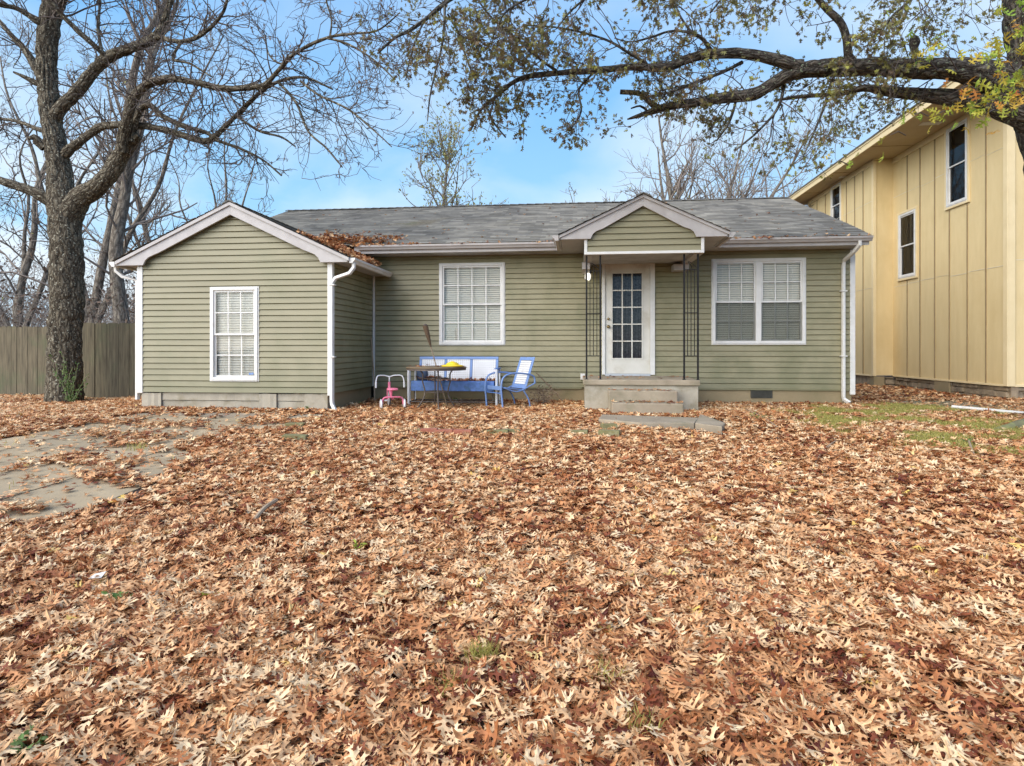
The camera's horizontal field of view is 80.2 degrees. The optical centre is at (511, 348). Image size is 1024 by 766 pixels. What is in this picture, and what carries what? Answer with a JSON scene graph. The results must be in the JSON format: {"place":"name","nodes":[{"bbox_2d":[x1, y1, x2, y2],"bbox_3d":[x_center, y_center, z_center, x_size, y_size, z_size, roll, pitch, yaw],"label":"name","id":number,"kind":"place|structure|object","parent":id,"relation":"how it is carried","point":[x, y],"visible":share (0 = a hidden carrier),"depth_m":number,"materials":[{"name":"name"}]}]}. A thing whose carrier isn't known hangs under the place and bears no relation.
{"place":"outdoors","nodes":[
{"label":"outdoors","id":0,"kind":"place"},
{"bbox_2d":[0,410,324,536],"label":"driveway","id":1,"kind":"structure","parent":0,"point":[78,497],"depth_m":6.49,"materials":[{"name":"concrete"}]},
{"bbox_2d":[120,439,148,449],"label":"grass tuft","id":2,"kind":"object","parent":1,"relation":"on","point":[136,446],"visible":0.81,"depth_m":7.00,"materials":[{"name":"brown plant"}]},
{"bbox_2d":[0,0,1006,326],"label":"sky","id":3,"kind":"structure","parent":0,"point":[542,172],"materials":[{"name":"blue"}]},
{"bbox_2d":[0,375,1023,765],"bbox_3d":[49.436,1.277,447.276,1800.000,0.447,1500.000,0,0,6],"label":"ground","id":4,"kind":"structure","parent":0,"point":[524,611],"depth_m":3.07,"materials":[{"name":"brown plant"}]},
{"bbox_2d":[0,326,46,394],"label":"wooden fence","id":5,"kind":"object","parent":4,"relation":"on","point":[23,360],"visible":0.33,"depth_m":15.46,"materials":[{"name":"brown wood"}]},
{"bbox_2d":[9,724,48,757],"bbox_3d":[-1.688,1.396,2.120,0.143,0.111,0.133,0,0,18],"label":"weed","id":6,"kind":"object","parent":4,"relation":"on","point":[19,740],"visible":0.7,"depth_m":2.11,"materials":[{"name":"green plant"}]},
{"bbox_2d":[0,221,150,327],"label":"undergrowth","id":7,"kind":"object","parent":4,"relation":"on","point":[104,320],"visible":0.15,"depth_m":21.39,"materials":[{"name":"brown plant"}]},
{"bbox_2d":[0,11,164,326],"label":"bare tree","id":8,"kind":"object","parent":4,"relation":"on","point":[26,261],"visible":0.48,"depth_m":21.92,"materials":[{"name":"brown plant"}]},
{"bbox_2d":[14,0,200,323],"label":"bare tree","id":9,"kind":"object","parent":4,"relation":"on","point":[119,229],"visible":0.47,"depth_m":18.73,"materials":[{"name":"brown plant"}]},
{"bbox_2d":[82,323,141,397],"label":"wooden fence","id":10,"kind":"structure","parent":4,"relation":"on","point":[108,352],"depth_m":14.06,"materials":[{"name":"brown wood"}]},
{"bbox_2d":[101,591,132,605],"bbox_3d":[-2.068,1.333,3.193,0.168,0.126,0.086,0,0,28],"label":"weed","id":11,"kind":"object","parent":4,"relation":"on","point":[114,595],"visible":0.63,"depth_m":3.19,"materials":[{"name":"green plant"}]},
{"bbox_2d":[0,0,245,322],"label":"bare tree","id":12,"kind":"object","parent":4,"relation":"on","point":[102,261],"visible":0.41,"depth_m":21.56,"materials":[{"name":"brown plant"}]},
{"bbox_2d":[66,35,185,301],"bbox_3d":[-14.299,-5.538,22.466,6.225,13.675,4.196,0,0,31],"label":"bare tree","id":13,"kind":"object","parent":4,"relation":"on","point":[147,237],"visible":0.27,"depth_m":22.63,"materials":[{"name":"brown plant"}]},
{"bbox_2d":[141,101,272,232],"bbox_3d":[-14.368,-5.035,28.535,6.785,12.668,4.295,0,0,6],"label":"bare tree","id":14,"kind":"object","parent":4,"relation":"on","point":[224,186],"visible":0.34,"depth_m":28.60,"materials":[{"name":"brown plant"}]},
{"bbox_2d":[0,0,445,402],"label":"bare tree","id":15,"kind":"object","parent":4,"relation":"on","point":[65,200],"visible":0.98,"depth_m":12.51,"materials":[{"name":"brown plant"}]},
{"bbox_2d":[48,351,88,402],"bbox_3d":[-9.282,0.673,12.755,0.941,1.228,0.244,0,0,10],"label":"trunk vine","id":16,"kind":"object","parent":15,"relation":"attached to","point":[69,397],"visible":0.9,"depth_m":12.74,"materials":[{"name":"green plant"}]},
{"bbox_2d":[282,434,307,441],"bbox_3d":[-2.648,1.114,7.425,0.280,0.120,0.140,3,0,-6],"label":"edging block","id":17,"kind":"object","parent":4,"relation":"on","point":[298,436],"depth_m":7.36,"materials":[{"name":"concrete"}]},
{"bbox_2d":[285,422,305,426],"bbox_3d":[-2.997,1.086,8.424,0.260,0.110,0.120,-1,0,0],"label":"edging block","id":18,"kind":"object","parent":4,"relation":"on","point":[288,424],"depth_m":8.37,"materials":[{"name":"beige concrete"}]},
{"bbox_2d":[353,539,366,549],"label":"weed","id":19,"kind":"object","parent":4,"relation":"on","point":[354,545],"visible":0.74,"depth_m":3.93,"materials":[{"name":"green plant"}]},
{"bbox_2d":[371,337,374,401],"bbox_3d":[-2.718,0.430,11.922,0.032,1.300,0.475,0,0,-22],"label":"leaning pole","id":20,"kind":"object","parent":4,"relation":"on","point":[373,369],"visible":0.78,"depth_m":11.91,"materials":[{"name":"brown wood"}]},
{"bbox_2d":[375,374,405,408],"bbox_3d":[-2.153,0.766,10.783,0.534,0.594,0.686,0,0,-20],"label":"tricycle","id":21,"kind":"object","parent":4,"relation":"on","point":[389,396],"visible":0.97,"depth_m":10.73,"materials":[{"name":"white metal"}]},
{"bbox_2d":[420,428,437,434],"bbox_3d":[-1.057,1.084,7.779,0.220,0.125,0.100,-2,-1,2],"label":"brick","id":22,"kind":"object","parent":4,"relation":"on","point":[427,430],"visible":0.46,"depth_m":7.73,"materials":[{"name":"red brick"}]},
{"bbox_2d":[423,324,446,403],"bbox_3d":[-1.365,0.321,10.922,0.527,1.519,0.093,0,0,-37],"label":"garden torch","id":23,"kind":"object","parent":4,"relation":"on","point":[426,330],"visible":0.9,"depth_m":10.81,"materials":[{"name":"wood"}]},
{"bbox_2d":[406,366,466,408],"bbox_3d":[-1.311,0.699,10.558,1.050,0.776,1.050,0,0,6],"label":"patio table","id":24,"kind":"object","parent":4,"relation":"on","point":[427,368],"visible":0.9,"depth_m":10.35,"materials":[{"name":"brown metal"}]},
{"bbox_2d":[442,361,462,366],"bbox_3d":[-1.016,0.264,10.374,0.387,0.092,0.387,0,0,6],"label":"yellow hat","id":25,"kind":"object","parent":24,"relation":"on","point":[452,364],"visible":1,"depth_m":10.27,"materials":[{"name":"plastic"}]},
{"bbox_2d":[436,429,453,433],"bbox_3d":[-0.849,1.089,7.740,0.220,0.120,0.100,-2,0,9],"label":"brick","id":26,"kind":"object","parent":4,"relation":"on","point":[447,431],"visible":0.43,"depth_m":7.69,"materials":[{"name":"red brick"}]},
{"bbox_2d":[431,660,468,700],"bbox_3d":[-0.221,1.342,2.439,0.207,0.108,0.292,0,0,-22],"label":"grass tuft","id":27,"kind":"object","parent":4,"relation":"on","point":[451,685],"visible":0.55,"depth_m":2.43,"materials":[{"name":"green plant"}]},
{"bbox_2d":[398,95,508,205],"bbox_3d":[-2.991,-4.337,23.550,5.332,11.046,5.702,0,0,29],"label":"leafy tree","id":28,"kind":"object","parent":4,"relation":"on","point":[450,153],"visible":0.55,"depth_m":24.01,"materials":[{"name":"green plant"}]},
{"bbox_2d":[407,357,500,404],"bbox_3d":[-1.053,0.616,11.337,1.675,0.920,0.665,0,0,6],"label":"glider bench","id":29,"kind":"object","parent":4,"relation":"on","point":[456,385],"visible":0.73,"depth_m":11.48,"materials":[{"name":"blue paint"}]},
{"bbox_2d":[416,371,427,380],"bbox_3d":[-1.685,0.495,11.424,0.200,0.262,0.210,0,0,6],"label":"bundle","id":30,"kind":"object","parent":29,"relation":"on","point":[419,373],"visible":0.61,"depth_m":11.34,"materials":[{"name":"blue fabric"}]},
{"bbox_2d":[416,375,494,380],"bbox_3d":[-1.034,0.578,11.394,1.547,0.166,0.417,0,0,6],"label":"bench seat","id":31,"kind":"object","parent":29,"relation":"on","point":[467,379],"visible":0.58,"depth_m":11.34,"materials":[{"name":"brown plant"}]},
{"bbox_2d":[453,429,472,435],"bbox_3d":[-0.614,1.084,7.670,0.240,0.125,0.110,-1,0,12],"label":"brick","id":32,"kind":"object","parent":4,"relation":"on","point":[457,431],"visible":0.54,"depth_m":7.62,"materials":[{"name":"red brick"}]},
{"bbox_2d":[452,623,508,664],"bbox_3d":[-0.114,1.323,2.678,0.309,0.127,0.290,0,0,6],"label":"grass tuft","id":33,"kind":"object","parent":4,"relation":"on","point":[484,652],"visible":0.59,"depth_m":2.66,"materials":[{"name":"green plant"}]},
{"bbox_2d":[109,192,873,413],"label":"house","id":34,"kind":"structure","parent":4,"relation":"on","point":[237,305],"depth_m":11.43,"materials":[{"name":"green plastic"}]},
{"bbox_2d":[210,286,259,381],"bbox_3d":[-4.743,-0.247,10.467,0.889,1.620,0.175,0,0,6],"label":"window","id":35,"kind":"structure","parent":34,"relation":"in","point":[234,311],"depth_m":10.47,"materials":[{"name":"white glass"}]},
{"bbox_2d":[296,228,407,267],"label":"roof leaves","id":36,"kind":"object","parent":34,"relation":"on","point":[327,238],"visible":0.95,"depth_m":11.68,"materials":[{"name":"brown plant"}]},
{"bbox_2d":[439,262,504,344],"bbox_3d":[-0.786,-0.879,12.102,1.326,1.633,0.175,0,0,6],"label":"window","id":37,"kind":"structure","parent":34,"relation":"in","point":[471,295],"depth_m":12.10,"materials":[{"name":"white glass"}]},
{"bbox_2d":[302,200,844,239],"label":"scattered roof leaves","id":38,"kind":"object","parent":34,"relation":"on","point":[582,218],"visible":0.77,"depth_m":12.70,"materials":[{"name":"brown plant"}]},
{"bbox_2d":[350,233,870,246],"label":"gutter leaves","id":39,"kind":"object","parent":34,"relation":"in","point":[392,243],"visible":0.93,"depth_m":11.49,"materials":[{"name":"brown plant"}]},
{"bbox_2d":[605,264,649,373],"bbox_3d":[2.224,-0.581,11.713,0.845,2.129,0.152,0,0,6],"label":"door","id":40,"kind":"structure","parent":34,"relation":"in","point":[627,286],"depth_m":11.74,"materials":[{"name":"paint"}]},
{"bbox_2d":[583,375,730,416],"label":"step leaves","id":41,"kind":"object","parent":34,"relation":"on","point":[670,402],"visible":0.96,"depth_m":9.71,"materials":[{"name":"brown plant"}]},
{"bbox_2d":[711,257,805,344],"bbox_3d":[4.642,-0.884,11.502,1.713,1.626,0.175,0,0,6],"label":"window","id":42,"kind":"structure","parent":34,"relation":"in","point":[756,301],"depth_m":11.50,"materials":[{"name":"white glass"}]},
{"bbox_2d":[485,429,507,433],"bbox_3d":[-0.196,1.083,7.707,0.300,0.105,0.100,-2,-3,4],"label":"edging block","id":43,"kind":"object","parent":4,"relation":"on","point":[501,430],"depth_m":7.66,"materials":[{"name":"concrete"}]},
{"bbox_2d":[484,357,535,406],"bbox_3d":[-0.027,0.617,10.869,0.767,0.926,0.562,0,0,-34],"label":"lawn chair","id":44,"kind":"object","parent":4,"relation":"on","point":[523,367],"visible":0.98,"depth_m":10.89,"materials":[{"name":"blue paint"}]},
{"bbox_2d":[0,497,1023,765],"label":"fallen leaves","id":45,"kind":"object","parent":4,"relation":"on","point":[800,695],"visible":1,"depth_m":2.73,"materials":[{"name":"brown plant"}]},
{"bbox_2d":[88,571,105,578],"bbox_3d":[-2.379,1.300,3.489,0.075,0.026,0.045,0,0,2],"label":"paper scrap","id":46,"kind":"object","parent":45,"relation":"on","point":[101,574],"visible":1,"depth_m":3.48,"materials":[{"name":"white paper"}]},
{"bbox_2d":[253,498,277,520],"bbox_3d":[-1.832,1.204,4.544,0.064,0.085,0.338,0,0,6],"label":"stick","id":47,"kind":"object","parent":45,"relation":"on","point":[264,508],"visible":0.95,"depth_m":4.53,"materials":[{"name":"grey wood"}]},
{"bbox_2d":[0,392,1023,545],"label":"fallen leaves","id":48,"kind":"object","parent":4,"relation":"on","point":[732,470],"visible":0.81,"depth_m":5.91,"materials":[{"name":"brown plant"}]},
{"bbox_2d":[536,372,562,400],"bbox_3d":[0.732,0.752,11.610,0.576,0.596,0.127,0,0,-8],"label":"stick","id":49,"kind":"object","parent":48,"relation":"on","point":[548,385],"visible":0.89,"depth_m":11.58,"materials":[{"name":"brown wood"}]},
{"bbox_2d":[745,409,785,426],"bbox_3d":[3.712,1.023,9.117,0.495,0.059,2.094,0,0,6],"label":"stick","id":50,"kind":"object","parent":48,"relation":"on","point":[766,419],"visible":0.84,"depth_m":8.65,"materials":[{"name":"brown wood"}]},
{"bbox_2d":[815,440,835,462],"bbox_3d":[3.406,1.092,6.590,0.066,0.112,1.207,0,0,38],"label":"stick","id":51,"kind":"object","parent":48,"relation":"on","point":[825,448],"visible":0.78,"depth_m":6.64,"materials":[{"name":"grey wood"}]},
{"bbox_2d":[951,405,1023,413],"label":"white pipe","id":52,"kind":"object","parent":48,"relation":"on","point":[981,409],"visible":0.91,"depth_m":9.98,"materials":[{"name":"white plastic"}]},
{"bbox_2d":[508,429,519,433],"bbox_3d":[0.001,1.084,7.761,0.200,0.105,0.100,2,0,2],"label":"edging block","id":53,"kind":"object","parent":4,"relation":"on","point":[512,430],"depth_m":7.71,"materials":[{"name":"concrete"}]},
{"bbox_2d":[529,384,558,403],"bbox_3d":[0.548,0.859,11.390,0.704,0.433,0.492,0,0,-4],"label":"dead shrub","id":54,"kind":"object","parent":4,"relation":"on","point":[543,400],"visible":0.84,"depth_m":11.39,"materials":[{"name":"brown plant"}]},
{"bbox_2d":[131,385,997,416],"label":"drifted leaves","id":55,"kind":"object","parent":4,"relation":"on","point":[832,403],"visible":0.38,"depth_m":11.03,"materials":[{"name":"brown plant"}]},
{"bbox_2d":[570,430,587,433],"bbox_3d":[0.849,1.087,7.683,0.220,0.110,0.120,-2,-2,10],"label":"edging block","id":56,"kind":"object","parent":4,"relation":"on","point":[576,431],"depth_m":7.63,"materials":[{"name":"concrete"}]},
{"bbox_2d":[564,182,642,202],"bbox_3d":[4.254,-3.479,29.670,4.555,9.324,3.334,0,0,42],"label":"bare tree","id":57,"kind":"object","parent":4,"relation":"on","point":[602,196],"visible":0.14,"depth_m":29.78,"materials":[{"name":"brown plant"}]},
{"bbox_2d":[587,656,629,689],"bbox_3d":[0.390,1.325,2.484,0.217,0.116,0.182,0,0,-29],"label":"grass tuft","id":58,"kind":"object","parent":4,"relation":"on","point":[605,670],"visible":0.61,"depth_m":2.48,"materials":[{"name":"beige plant"}]},
{"bbox_2d":[600,423,616,428],"bbox_3d":[1.287,1.068,8.101,0.200,0.130,0.140,0,-3,-4],"label":"edging block","id":59,"kind":"object","parent":4,"relation":"on","point":[605,425],"depth_m":8.03,"materials":[{"name":"concrete"}]},
{"bbox_2d":[598,429,619,436],"bbox_3d":[1.216,1.086,7.596,0.260,0.135,0.160,0,-3,14],"label":"edging block","id":60,"kind":"object","parent":4,"relation":"on","point":[610,432],"depth_m":7.53,"materials":[{"name":"concrete"}]},
{"bbox_2d":[622,695,673,739],"bbox_3d":[0.477,1.342,2.173,0.198,0.107,0.161,0,0,31],"label":"grass tuft","id":61,"kind":"object","parent":4,"relation":"on","point":[635,718],"visible":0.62,"depth_m":2.19,"materials":[{"name":"green plant"}]},
{"bbox_2d":[598,414,724,434],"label":"concrete slab","id":62,"kind":"structure","parent":4,"relation":"on","point":[706,423],"depth_m":8.32,"materials":[{"name":"grey concrete"}]},
{"bbox_2d":[354,0,1023,429],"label":"oak tree","id":63,"kind":"object","parent":4,"relation":"on","point":[998,86],"visible":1,"depth_m":7.81,"materials":[{"name":"green plant"}]},
{"bbox_2d":[614,69,849,206],"bbox_3d":[7.747,-5.278,24.284,10.694,12.941,8.926,0,0,6],"label":"bare tree","id":64,"kind":"object","parent":4,"relation":"on","point":[679,188],"visible":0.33,"depth_m":24.10,"materials":[{"name":"brown plant"}]},
{"bbox_2d":[749,412,767,419],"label":"weed","id":65,"kind":"object","parent":4,"relation":"on","point":[758,415],"visible":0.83,"depth_m":8.85,"materials":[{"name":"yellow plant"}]},
{"bbox_2d":[713,145,807,205],"bbox_3d":[11.450,-4.321,29.266,5.981,11.000,4.385,0,0,6],"label":"bare tree","id":66,"kind":"object","parent":4,"relation":"on","point":[748,176],"visible":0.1,"depth_m":29.11,"materials":[{"name":"brown plant"}]},
{"bbox_2d":[746,148,806,205],"bbox_3d":[14.956,-4.705,32.713,4.165,11.773,5.081,0,0,-10],"label":"bare tree","id":67,"kind":"object","parent":4,"relation":"on","point":[777,180],"visible":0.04,"depth_m":32.72,"materials":[{"name":"brown plant"}]},
{"bbox_2d":[769,400,1023,458],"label":"grass","id":68,"kind":"structure","parent":4,"relation":"on","point":[902,408],"depth_m":8.59,"materials":[{"name":"green plant"}]},
{"bbox_2d":[788,81,1023,398],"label":"neighbour house","id":69,"kind":"structure","parent":4,"relation":"on","point":[937,211],"depth_m":14.73,"materials":[{"name":"yellow"}]},
{"bbox_2d":[831,182,840,219],"bbox_3d":[10.432,-4.591,19.450,0.175,1.311,0.769,0,0,6],"label":"window","id":70,"kind":"structure","parent":69,"relation":"in","point":[836,193],"depth_m":19.73,"materials":[{"name":"clear glass"}]},
{"bbox_2d":[898,209,914,278],"bbox_3d":[10.584,-2.759,16.183,0.175,1.743,0.864,0,0,6],"label":"window","id":71,"kind":"structure","parent":69,"relation":"in","point":[906,221],"depth_m":16.45,"materials":[{"name":"clear glass"}]},
{"bbox_2d":[946,118,966,207],"bbox_3d":[10.349,-4.266,14.052,0.175,1.859,0.804,0,0,6],"label":"window","id":72,"kind":"structure","parent":69,"relation":"in","point":[956,139],"depth_m":14.28,"materials":[{"name":"clear glass"}]},
{"bbox_2d":[851,382,998,399],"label":"fallen leaves","id":73,"kind":"object","parent":4,"relation":"on","point":[893,393],"visible":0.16,"depth_m":14.13,"materials":[{"name":"brown plant"}]},
{"bbox_2d":[870,399,1017,408],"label":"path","id":74,"kind":"structure","parent":0,"point":[949,402],"depth_m":11.93,"materials":[{"name":"concrete"}]}
]}

